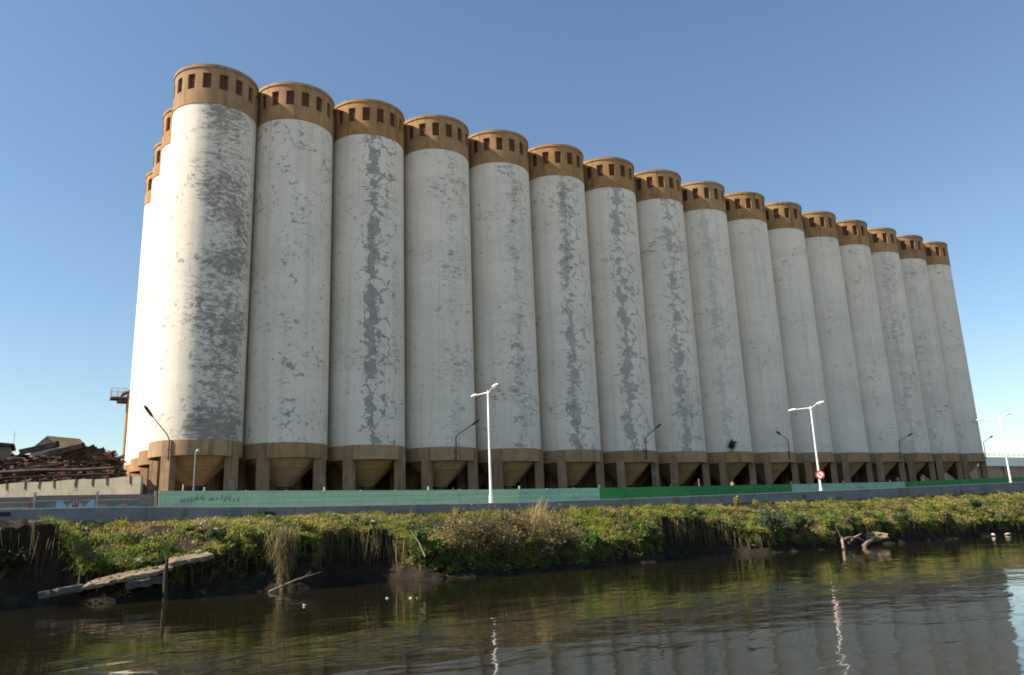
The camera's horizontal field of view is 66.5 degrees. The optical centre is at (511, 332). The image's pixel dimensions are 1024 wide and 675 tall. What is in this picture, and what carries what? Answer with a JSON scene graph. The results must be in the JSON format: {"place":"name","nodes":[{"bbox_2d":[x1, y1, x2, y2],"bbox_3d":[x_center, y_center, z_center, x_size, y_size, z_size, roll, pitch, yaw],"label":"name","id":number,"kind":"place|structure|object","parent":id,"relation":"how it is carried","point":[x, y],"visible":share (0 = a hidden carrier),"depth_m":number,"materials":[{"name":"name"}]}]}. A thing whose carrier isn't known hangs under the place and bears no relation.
{"place":"outdoors","nodes":[
{"label":"outdoors","id":0,"kind":"place"},
{"bbox_2d":[110,388,129,467],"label":"elevator tower","id":1,"kind":"structure","parent":0,"point":[122,400],"depth_m":97.07,"materials":[{"name":"metal"}]},
{"bbox_2d":[237,459,300,490],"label":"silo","id":2,"kind":"object","parent":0,"point":[246,475],"visible":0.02,"depth_m":78.71,"materials":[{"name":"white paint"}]},
{"bbox_2d":[453,464,485,489],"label":"silo","id":3,"kind":"object","parent":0,"point":[460,480],"visible":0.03,"depth_m":91.83,"materials":[{"name":"white paint"}]},
{"bbox_2d":[471,383,498,502],"bbox_3d":[-1.849,8.166,55.958,0.450,8.612,4.200,6,-16,-30],"label":"street lamp","id":4,"kind":"object","parent":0,"point":[496,385],"visible":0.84,"depth_m":55.44,"materials":[{"name":"white metal"}]},
{"bbox_2d":[0,533,1023,674],"bbox_3d":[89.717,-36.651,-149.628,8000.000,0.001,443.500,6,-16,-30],"label":"water","id":5,"kind":"structure","parent":0,"point":[946,607],"depth_m":21.99,"materials":[{"name":"liquid"}]},
{"bbox_2d":[162,556,168,600],"bbox_3d":[-15.274,11.525,34.387,0.247,3.263,0.233,6,-16,-30],"label":"mooring post","id":6,"kind":"object","parent":5,"relation":"in","point":[165,587],"visible":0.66,"depth_m":34.43,"materials":[{"name":"brown wood"}]},
{"bbox_2d":[269,571,320,592],"bbox_3d":[-10.263,11.776,37.035,2.536,0.822,0.146,8,-17,-36],"label":"fallen branch","id":7,"kind":"object","parent":5,"relation":"on","point":[305,576],"visible":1,"depth_m":36.92,"materials":[{"name":"brown wood"}]},
{"bbox_2d":[0,492,1023,609],"bbox_3d":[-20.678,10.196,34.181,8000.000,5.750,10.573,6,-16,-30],"label":"river bank","id":8,"kind":"structure","parent":0,"point":[19,589],"depth_m":41.06,"materials":[{"name":"green plant"}]},
{"bbox_2d":[0,546,37,578],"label":"shrub","id":9,"kind":"object","parent":8,"relation":"on","point":[8,559],"visible":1,"depth_m":33.60,"materials":[{"name":"green plant"}]},
{"bbox_2d":[38,584,83,598],"bbox_3d":[-19.078,10.943,33.018,1.690,0.330,0.948,-1,-18,-35],"label":"concrete slab","id":10,"kind":"object","parent":8,"relation":"on","point":[58,592],"depth_m":32.68,"materials":[{"name":"grey concrete"}]},
{"bbox_2d":[117,530,141,541],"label":"shrub","id":11,"kind":"object","parent":8,"relation":"on","point":[124,534],"visible":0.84,"depth_m":37.59,"materials":[{"name":"green plant"}]},
{"bbox_2d":[125,575,162,589],"bbox_3d":[-16.246,11.002,34.544,1.610,0.365,0.791,0,-6,-34],"label":"concrete slab","id":12,"kind":"object","parent":8,"relation":"on","point":[144,582],"depth_m":34.25,"materials":[{"name":"grey concrete"}]},
{"bbox_2d":[80,564,173,588],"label":"concrete slab","id":13,"kind":"structure","parent":12,"relation":"on","point":[129,576],"depth_m":34.30,"materials":[{"name":"beige concrete"}]},
{"bbox_2d":[169,552,213,566],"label":"concrete slab","id":14,"kind":"structure","parent":13,"relation":"on","point":[188,558],"depth_m":35.73,"materials":[{"name":"beige concrete"}]},
{"bbox_2d":[205,526,229,541],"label":"shrub","id":15,"kind":"object","parent":8,"relation":"on","point":[222,532],"visible":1,"depth_m":38.14,"materials":[{"name":"green plant"}]},
{"bbox_2d":[236,524,270,542],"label":"shrub","id":16,"kind":"object","parent":8,"relation":"on","point":[248,533],"visible":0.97,"depth_m":38.42,"materials":[{"name":"green plant"}]},
{"bbox_2d":[263,526,302,589],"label":"hanging grass","id":17,"kind":"structure","parent":8,"relation":"hanging from","point":[279,543],"depth_m":37.85,"materials":[{"name":"beige plant"}]},
{"bbox_2d":[291,516,319,531],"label":"shrub","id":18,"kind":"object","parent":8,"relation":"on","point":[307,526],"visible":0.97,"depth_m":39.95,"materials":[{"name":"green plant"}]},
{"bbox_2d":[408,527,433,546],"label":"shrub","id":19,"kind":"object","parent":8,"relation":"on","point":[422,535],"visible":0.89,"depth_m":41.68,"materials":[{"name":"green plant"}]},
{"bbox_2d":[427,536,449,557],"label":"shrub","id":20,"kind":"object","parent":8,"relation":"on","point":[438,545],"visible":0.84,"depth_m":41.92,"materials":[{"name":"green plant"}]},
{"bbox_2d":[432,508,483,554],"bbox_3d":[-2.762,10.639,42.059,2.800,2.560,2.501,6,-16,-30],"label":"shrub","id":21,"kind":"object","parent":8,"relation":"on","point":[461,532],"visible":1,"depth_m":41.94,"materials":[{"name":"brown plant"}]},
{"bbox_2d":[457,501,510,553],"bbox_3d":[-1.551,10.796,43.485,2.954,2.951,2.423,-3,-14,3],"label":"shrub","id":22,"kind":"object","parent":8,"relation":"on","point":[489,529],"visible":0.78,"depth_m":43.20,"materials":[{"name":"brown plant"}]},
{"bbox_2d":[484,524,527,557],"bbox_3d":[-0.398,11.721,44.022,3.105,1.910,2.692,6,-16,-30],"label":"shrub","id":23,"kind":"object","parent":8,"relation":"on","point":[511,540],"visible":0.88,"depth_m":43.59,"materials":[{"name":"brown plant"}]},
{"bbox_2d":[0,516,1019,593],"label":"hanging roots","id":24,"kind":"object","parent":8,"relation":"hanging from","point":[677,527],"visible":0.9,"depth_m":42.56,"materials":[{"name":"brown plant"}]},
{"bbox_2d":[0,482,1023,522],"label":"concrete parapet","id":25,"kind":"structure","parent":8,"relation":"on","point":[103,514],"depth_m":49.98,"materials":[{"name":"grey concrete"}]},
{"bbox_2d":[499,505,537,545],"bbox_3d":[0.274,11.100,44.886,2.539,2.366,2.520,-3,-14,2],"label":"shrub","id":26,"kind":"object","parent":8,"relation":"on","point":[522,526],"visible":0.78,"depth_m":44.53,"materials":[{"name":"brown plant"}]},
{"bbox_2d":[27,490,1023,598],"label":"grass","id":27,"kind":"structure","parent":8,"relation":"on","point":[707,506],"depth_m":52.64,"materials":[{"name":"green plant"}]},
{"bbox_2d":[514,494,561,536],"bbox_3d":[2.019,10.909,47.284,2.443,2.769,3.222,-13,-18,39],"label":"dry reed","id":28,"kind":"object","parent":8,"relation":"on","point":[539,514],"visible":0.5,"depth_m":47.02,"materials":[{"name":"beige plant"}]},
{"bbox_2d":[529,542,561,561],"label":"shrub","id":29,"kind":"object","parent":8,"relation":"on","point":[544,550],"visible":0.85,"depth_m":44.39,"materials":[{"name":"green plant"}]},
{"bbox_2d":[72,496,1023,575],"bbox_3d":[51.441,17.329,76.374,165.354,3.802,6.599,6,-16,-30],"label":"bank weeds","id":30,"kind":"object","parent":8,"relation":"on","point":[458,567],"visible":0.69,"depth_m":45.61,"materials":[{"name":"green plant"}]},
{"bbox_2d":[532,504,579,549],"bbox_3d":[2.461,11.200,45.233,3.486,2.572,2.680,6,-16,-30],"label":"shrub","id":31,"kind":"object","parent":8,"relation":"on","point":[549,535],"visible":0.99,"depth_m":44.84,"materials":[{"name":"brown plant"}]},
{"bbox_2d":[563,530,583,545],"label":"shrub","id":32,"kind":"object","parent":8,"relation":"on","point":[576,540],"visible":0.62,"depth_m":45.95,"materials":[{"name":"green plant"}]},
{"bbox_2d":[582,529,602,543],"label":"shrub","id":33,"kind":"object","parent":8,"relation":"on","point":[595,537],"visible":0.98,"depth_m":47.13,"materials":[{"name":"green plant"}]},
{"bbox_2d":[636,517,658,531],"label":"shrub","id":34,"kind":"object","parent":8,"relation":"on","point":[644,525],"visible":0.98,"depth_m":50.00,"materials":[{"name":"green plant"}]},
{"bbox_2d":[756,507,789,530],"bbox_3d":[18.366,13.363,55.594,2.591,1.994,2.035,6,-16,-30],"label":"shrub","id":35,"kind":"object","parent":8,"relation":"on","point":[770,521],"visible":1,"depth_m":55.33,"materials":[{"name":"green plant"}]},
{"bbox_2d":[787,512,818,532],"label":"shrub","id":36,"kind":"object","parent":8,"relation":"on","point":[797,520],"visible":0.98,"depth_m":56.28,"materials":[{"name":"green plant"}]},
{"bbox_2d":[819,512,838,529],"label":"shrub","id":37,"kind":"object","parent":8,"relation":"on","point":[830,521],"visible":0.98,"depth_m":58.03,"materials":[{"name":"green plant"}]},
{"bbox_2d":[842,511,859,524],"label":"shrub","id":38,"kind":"object","parent":8,"relation":"on","point":[850,517],"visible":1,"depth_m":59.90,"materials":[{"name":"green plant"}]},
{"bbox_2d":[864,532,888,541],"bbox_3d":[27.988,15.656,60.064,1.846,0.749,0.754,-11,-34,24],"label":"rock","id":39,"kind":"object","parent":8,"relation":"on","point":[876,536],"visible":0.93,"depth_m":59.82,"materials":[{"name":"grey stone"}]},
{"bbox_2d":[890,510,911,523],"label":"shrub","id":40,"kind":"object","parent":8,"relation":"on","point":[904,517],"visible":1,"depth_m":63.02,"materials":[{"name":"green plant"}]},
{"bbox_2d":[935,506,954,520],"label":"shrub","id":41,"kind":"object","parent":8,"relation":"on","point":[945,514],"visible":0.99,"depth_m":65.98,"materials":[{"name":"beige plant"}]},
{"bbox_2d":[966,496,985,507],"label":"shrub","id":42,"kind":"object","parent":8,"relation":"on","point":[975,502],"visible":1,"depth_m":71.94,"materials":[{"name":"green plant"}]},
{"bbox_2d":[0,0,1023,459],"label":"sky","id":43,"kind":"structure","parent":0,"point":[906,117],"materials":[{"name":"blue"}]},
{"bbox_2d":[788,401,824,490],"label":"street lamp","id":44,"kind":"object","parent":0,"point":[816,454],"visible":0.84,"depth_m":72.86,"materials":[{"name":"white metal"}]},
{"bbox_2d":[815,470,824,478],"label":"road sign","id":45,"kind":"object","parent":44,"relation":"attached to","point":[819,474],"visible":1,"depth_m":72.09,"materials":[{"name":"metal"}]},
{"bbox_2d":[977,412,1012,481],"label":"street lamp","id":46,"kind":"object","parent":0,"point":[1009,474],"visible":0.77,"depth_m":88.82,"materials":[{"name":"white metal"}]},
{"bbox_3d":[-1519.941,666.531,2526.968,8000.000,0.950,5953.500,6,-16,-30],"label":"ground","id":47,"kind":"structure","parent":0,"visible":0},
{"bbox_2d":[0,442,15,468],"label":"shed","id":48,"kind":"structure","parent":47,"relation":"on","point":[6,449],"depth_m":71.88,"materials":[{"name":"metal"}]},
{"bbox_2d":[30,436,85,455],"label":"shed","id":49,"kind":"structure","parent":47,"relation":"on","point":[65,442],"depth_m":79.08,"materials":[{"name":"grey metal"}]},
{"bbox_2d":[0,459,126,483],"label":"scrap heap","id":50,"kind":"object","parent":47,"relation":"on","point":[71,462],"visible":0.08,"depth_m":73.19,"materials":[{"name":"metal"}]},
{"bbox_2d":[19,441,59,454],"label":"steel beam","id":51,"kind":"structure","parent":50,"relation":"on","point":[39,448],"depth_m":67.95,"materials":[{"name":"black metal"}]},
{"bbox_2d":[0,466,113,478],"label":"steel pipe","id":52,"kind":"object","parent":50,"relation":"on","point":[58,470],"visible":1,"depth_m":65.03,"materials":[{"name":"brown metal"}]},
{"bbox_2d":[1,457,120,480],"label":"bright scrap","id":53,"kind":"object","parent":50,"relation":"on","point":[91,459],"visible":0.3,"depth_m":70.74,"materials":[{"name":"brown metal"}]},
{"bbox_2d":[0,446,126,483],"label":"loose scrap","id":54,"kind":"object","parent":50,"relation":"on","point":[37,458],"visible":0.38,"depth_m":70.73,"materials":[{"name":"metal"}]},
{"bbox_2d":[73,447,104,461],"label":"steel beam","id":55,"kind":"structure","parent":50,"relation":"on","point":[96,452],"depth_m":71.86,"materials":[{"name":"black metal"}]},
{"bbox_2d":[60,444,95,459],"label":"steel beam","id":56,"kind":"structure","parent":55,"relation":"on","point":[77,452],"depth_m":70.71,"materials":[{"name":"black metal"}]},
{"bbox_2d":[46,443,84,456],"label":"steel beam","id":57,"kind":"structure","parent":56,"relation":"on","point":[64,450],"depth_m":69.58,"materials":[{"name":"black metal"}]},
{"bbox_2d":[84,451,114,462],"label":"steel beam","id":58,"kind":"structure","parent":50,"relation":"on","point":[110,455],"depth_m":72.94,"materials":[{"name":"black metal"}]},
{"bbox_2d":[0,473,142,507],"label":"yard wall","id":59,"kind":"structure","parent":47,"relation":"on","point":[129,484],"depth_m":58.62,"materials":[{"name":"concrete"}]},
{"bbox_2d":[0,491,156,508],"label":"block wall","id":60,"kind":"structure","parent":47,"relation":"on","point":[96,500],"depth_m":53.38,"materials":[{"name":"concrete"}]},
{"bbox_2d":[124,170,152,475],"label":"silo","id":61,"kind":"object","parent":47,"relation":"on","point":[135,360],"visible":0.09,"depth_m":94.17,"materials":[{"name":"white paint"}]},
{"bbox_2d":[130,141,204,504],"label":"silo","id":62,"kind":"object","parent":47,"relation":"on","point":[136,469],"visible":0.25,"depth_m":86.54,"materials":[{"name":"white paint"}]},
{"bbox_2d":[138,107,219,506],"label":"silo","id":63,"kind":"object","parent":47,"relation":"on","point":[213,483],"visible":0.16,"depth_m":78.84,"materials":[{"name":"white paint"}]},
{"bbox_2d":[193,449,199,490],"bbox_3d":[-24.665,11.878,60.773,0.489,5.640,0.311,-6,-14,15],"label":"yard lamp","id":64,"kind":"object","parent":47,"relation":"on","point":[197,450],"visible":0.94,"depth_m":61.19,"materials":[{"name":"metal"}]},
{"bbox_2d":[148,64,258,498],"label":"silo","id":65,"kind":"object","parent":47,"relation":"on","point":[200,383],"visible":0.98,"depth_m":72.35,"materials":[{"name":"white paint"}]},
{"bbox_2d":[144,405,169,460],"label":"bracket lamp","id":66,"kind":"object","parent":65,"relation":"attached to","point":[146,408],"visible":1,"depth_m":66.65,"materials":[{"name":"metal"}]},
{"bbox_2d":[189,75,194,88],"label":"window","id":67,"kind":"structure","parent":65,"relation":"in","point":[192,78],"depth_m":76.45,"materials":[{"name":"paint"}]},
{"bbox_2d":[203,74,211,87],"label":"window","id":68,"kind":"structure","parent":65,"relation":"in","point":[207,77],"depth_m":76.36,"materials":[{"name":"paint"}]},
{"bbox_2d":[219,76,227,90],"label":"window","id":69,"kind":"structure","parent":65,"relation":"in","point":[223,80],"depth_m":76.82,"materials":[{"name":"paint"}]},
{"bbox_2d":[236,81,241,95],"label":"window","id":70,"kind":"structure","parent":65,"relation":"in","point":[238,84],"depth_m":77.82,"materials":[{"name":"paint"}]},
{"bbox_2d":[220,468,249,490],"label":"silo","id":71,"kind":"object","parent":47,"relation":"on","point":[221,478],"depth_m":85.66,"materials":[{"name":"white paint"}]},
{"bbox_2d":[241,82,334,490],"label":"silo","id":72,"kind":"object","parent":47,"relation":"on","point":[287,430],"visible":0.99,"depth_m":76.27,"materials":[{"name":"white paint"}]},
{"bbox_2d":[273,92,278,105],"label":"window","id":73,"kind":"structure","parent":72,"relation":"in","point":[276,95],"depth_m":80.49,"materials":[{"name":"paint"}]},
{"bbox_2d":[287,92,293,104],"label":"window","id":74,"kind":"structure","parent":72,"relation":"in","point":[290,95],"depth_m":80.40,"materials":[{"name":"paint"}]},
{"bbox_2d":[302,93,308,106],"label":"window","id":75,"kind":"structure","parent":72,"relation":"in","point":[305,97],"depth_m":80.90,"materials":[{"name":"paint"}]},
{"bbox_2d":[301,471,312,490],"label":"silo","id":76,"kind":"object","parent":47,"relation":"on","point":[307,481],"visible":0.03,"depth_m":90.92,"materials":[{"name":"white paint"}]},
{"bbox_2d":[308,464,374,489],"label":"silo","id":77,"kind":"object","parent":47,"relation":"on","point":[334,477],"visible":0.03,"depth_m":84.23,"materials":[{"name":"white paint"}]},
{"bbox_2d":[326,99,406,489],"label":"silo","id":78,"kind":"object","parent":47,"relation":"on","point":[367,442],"visible":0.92,"depth_m":80.25,"materials":[{"name":"white paint"}]},
{"bbox_2d":[363,108,369,120],"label":"window","id":79,"kind":"structure","parent":78,"relation":"in","point":[366,111],"depth_m":84.49,"materials":[{"name":"paint"}]},
{"bbox_2d":[377,109,382,122],"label":"window","id":80,"kind":"structure","parent":78,"relation":"in","point":[379,112],"depth_m":84.97,"materials":[{"name":"paint"}]},
{"bbox_2d":[375,475,389,489],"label":"silo","id":81,"kind":"object","parent":47,"relation":"on","point":[383,483],"visible":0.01,"depth_m":95.72,"materials":[{"name":"white paint"}]},
{"bbox_2d":[385,465,419,489],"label":"silo","id":82,"kind":"object","parent":47,"relation":"on","point":[412,478],"visible":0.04,"depth_m":88.38,"materials":[{"name":"white paint"}]},
{"bbox_2d":[403,114,477,489],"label":"silo","id":83,"kind":"object","parent":47,"relation":"on","point":[440,391],"visible":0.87,"depth_m":84.26,"materials":[{"name":"white paint"}]},
{"bbox_2d":[432,123,438,135],"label":"window","id":84,"kind":"structure","parent":83,"relation":"in","point":[435,127],"depth_m":88.60,"materials":[{"name":"paint"}]},
{"bbox_2d":[454,420,479,460],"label":"bracket lamp","id":85,"kind":"object","parent":83,"relation":"attached to","point":[476,421],"visible":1,"depth_m":80.42,"materials":[{"name":"metal"}]},
{"bbox_2d":[468,129,544,488],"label":"silo","id":86,"kind":"object","parent":47,"relation":"on","point":[505,351],"visible":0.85,"depth_m":88.36,"materials":[{"name":"white paint"}]},
{"bbox_2d":[484,139,489,150],"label":"window","id":87,"kind":"structure","parent":86,"relation":"in","point":[486,141],"depth_m":92.84,"materials":[{"name":"paint"}]},
{"bbox_2d":[496,138,502,149],"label":"window","id":88,"kind":"structure","parent":86,"relation":"in","point":[499,146],"depth_m":92.73,"materials":[{"name":"paint"}]},
{"bbox_2d":[514,465,557,488],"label":"silo","id":89,"kind":"object","parent":47,"relation":"on","point":[526,480],"visible":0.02,"depth_m":96.24,"materials":[{"name":"white paint"}]},
{"bbox_2d":[528,144,604,488],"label":"silo","id":90,"kind":"object","parent":47,"relation":"on","point":[569,421],"visible":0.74,"depth_m":92.42,"materials":[{"name":"white paint"}]},
{"bbox_2d":[543,152,548,163],"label":"window","id":91,"kind":"structure","parent":90,"relation":"in","point":[545,155],"depth_m":96.95,"materials":[{"name":"paint"}]},
{"bbox_2d":[555,152,560,162],"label":"window","id":92,"kind":"structure","parent":90,"relation":"in","point":[557,154],"depth_m":96.88,"materials":[{"name":"paint"}]},
{"bbox_2d":[158,475,1023,506],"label":"green wall","id":93,"kind":"structure","parent":47,"relation":"on","point":[245,498],"depth_m":68.33,"materials":[{"name":"paint"}]},
{"bbox_2d":[575,467,616,487],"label":"silo","id":94,"kind":"object","parent":47,"relation":"on","point":[588,480],"visible":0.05,"depth_m":100.78,"materials":[{"name":"white paint"}]},
{"bbox_2d":[583,157,659,487],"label":"silo","id":95,"kind":"object","parent":47,"relation":"on","point":[626,421],"visible":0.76,"depth_m":96.51,"materials":[{"name":"white paint"}]},
{"bbox_2d":[616,467,664,486],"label":"silo","id":96,"kind":"object","parent":47,"relation":"on","point":[643,477],"visible":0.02,"depth_m":105.20,"materials":[{"name":"white paint"}]},
{"bbox_2d":[641,475,668,486],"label":"silo","id":97,"kind":"object","parent":47,"relation":"on","point":[648,483],"visible":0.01,"depth_m":116.49,"materials":[{"name":"white paint"}]},
{"bbox_2d":[634,169,710,486],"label":"silo","id":98,"kind":"object","parent":47,"relation":"on","point":[680,445],"visible":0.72,"depth_m":100.57,"materials":[{"name":"white paint"}]},
{"bbox_2d":[665,467,697,486],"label":"silo","id":99,"kind":"object","parent":47,"relation":"on","point":[691,477],"visible":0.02,"depth_m":109.65,"materials":[{"name":"white paint"}]},
{"bbox_2d":[681,181,756,485],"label":"silo","id":100,"kind":"object","parent":47,"relation":"on","point":[721,380],"visible":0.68,"depth_m":104.65,"materials":[{"name":"white paint"}]},
{"bbox_2d":[737,471,761,484],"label":"silo","id":101,"kind":"object","parent":47,"relation":"on","point":[739,475],"depth_m":121.64,"materials":[{"name":"white paint"}]},
{"bbox_2d":[725,192,799,484],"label":"silo","id":102,"kind":"object","parent":47,"relation":"on","point":[764,371],"visible":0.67,"depth_m":108.68,"materials":[{"name":"white paint"}]},
{"bbox_2d":[774,472,801,483],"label":"silo","id":103,"kind":"object","parent":47,"relation":"on","point":[777,480],"depth_m":125.45,"materials":[{"name":"white paint"}]},
{"bbox_2d":[765,202,838,483],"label":"silo","id":104,"kind":"object","parent":47,"relation":"on","point":[798,332],"visible":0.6,"depth_m":112.73,"materials":[{"name":"white paint"}]},
{"bbox_2d":[802,211,873,483],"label":"silo","id":105,"kind":"object","parent":47,"relation":"on","point":[845,410],"visible":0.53,"depth_m":116.52,"materials":[{"name":"white paint"}]},
{"bbox_2d":[858,471,866,482],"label":"silo","id":106,"kind":"object","parent":47,"relation":"on","point":[862,478],"visible":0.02,"depth_m":126.59,"materials":[{"name":"white paint"}]},
{"bbox_2d":[836,220,906,482],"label":"silo","id":107,"kind":"object","parent":47,"relation":"on","point":[880,422],"visible":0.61,"depth_m":120.39,"materials":[{"name":"white paint"}]},
{"bbox_2d":[867,227,936,481],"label":"silo","id":108,"kind":"object","parent":47,"relation":"on","point":[903,371],"visible":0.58,"depth_m":124.11,"materials":[{"name":"white paint"}]},
{"bbox_2d":[896,235,963,480],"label":"silo","id":109,"kind":"object","parent":47,"relation":"on","point":[935,399],"visible":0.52,"depth_m":127.75,"materials":[{"name":"white paint"}]},
{"bbox_2d":[923,241,988,479],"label":"silo","id":110,"kind":"object","parent":47,"relation":"on","point":[962,405],"visible":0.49,"depth_m":131.29,"materials":[{"name":"white paint"}]},
{"bbox_2d":[896,453,1023,481],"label":"viaduct","id":111,"kind":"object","parent":47,"relation":"on","point":[996,467],"visible":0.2,"depth_m":214.19,"materials":[{"name":"grey concrete"}]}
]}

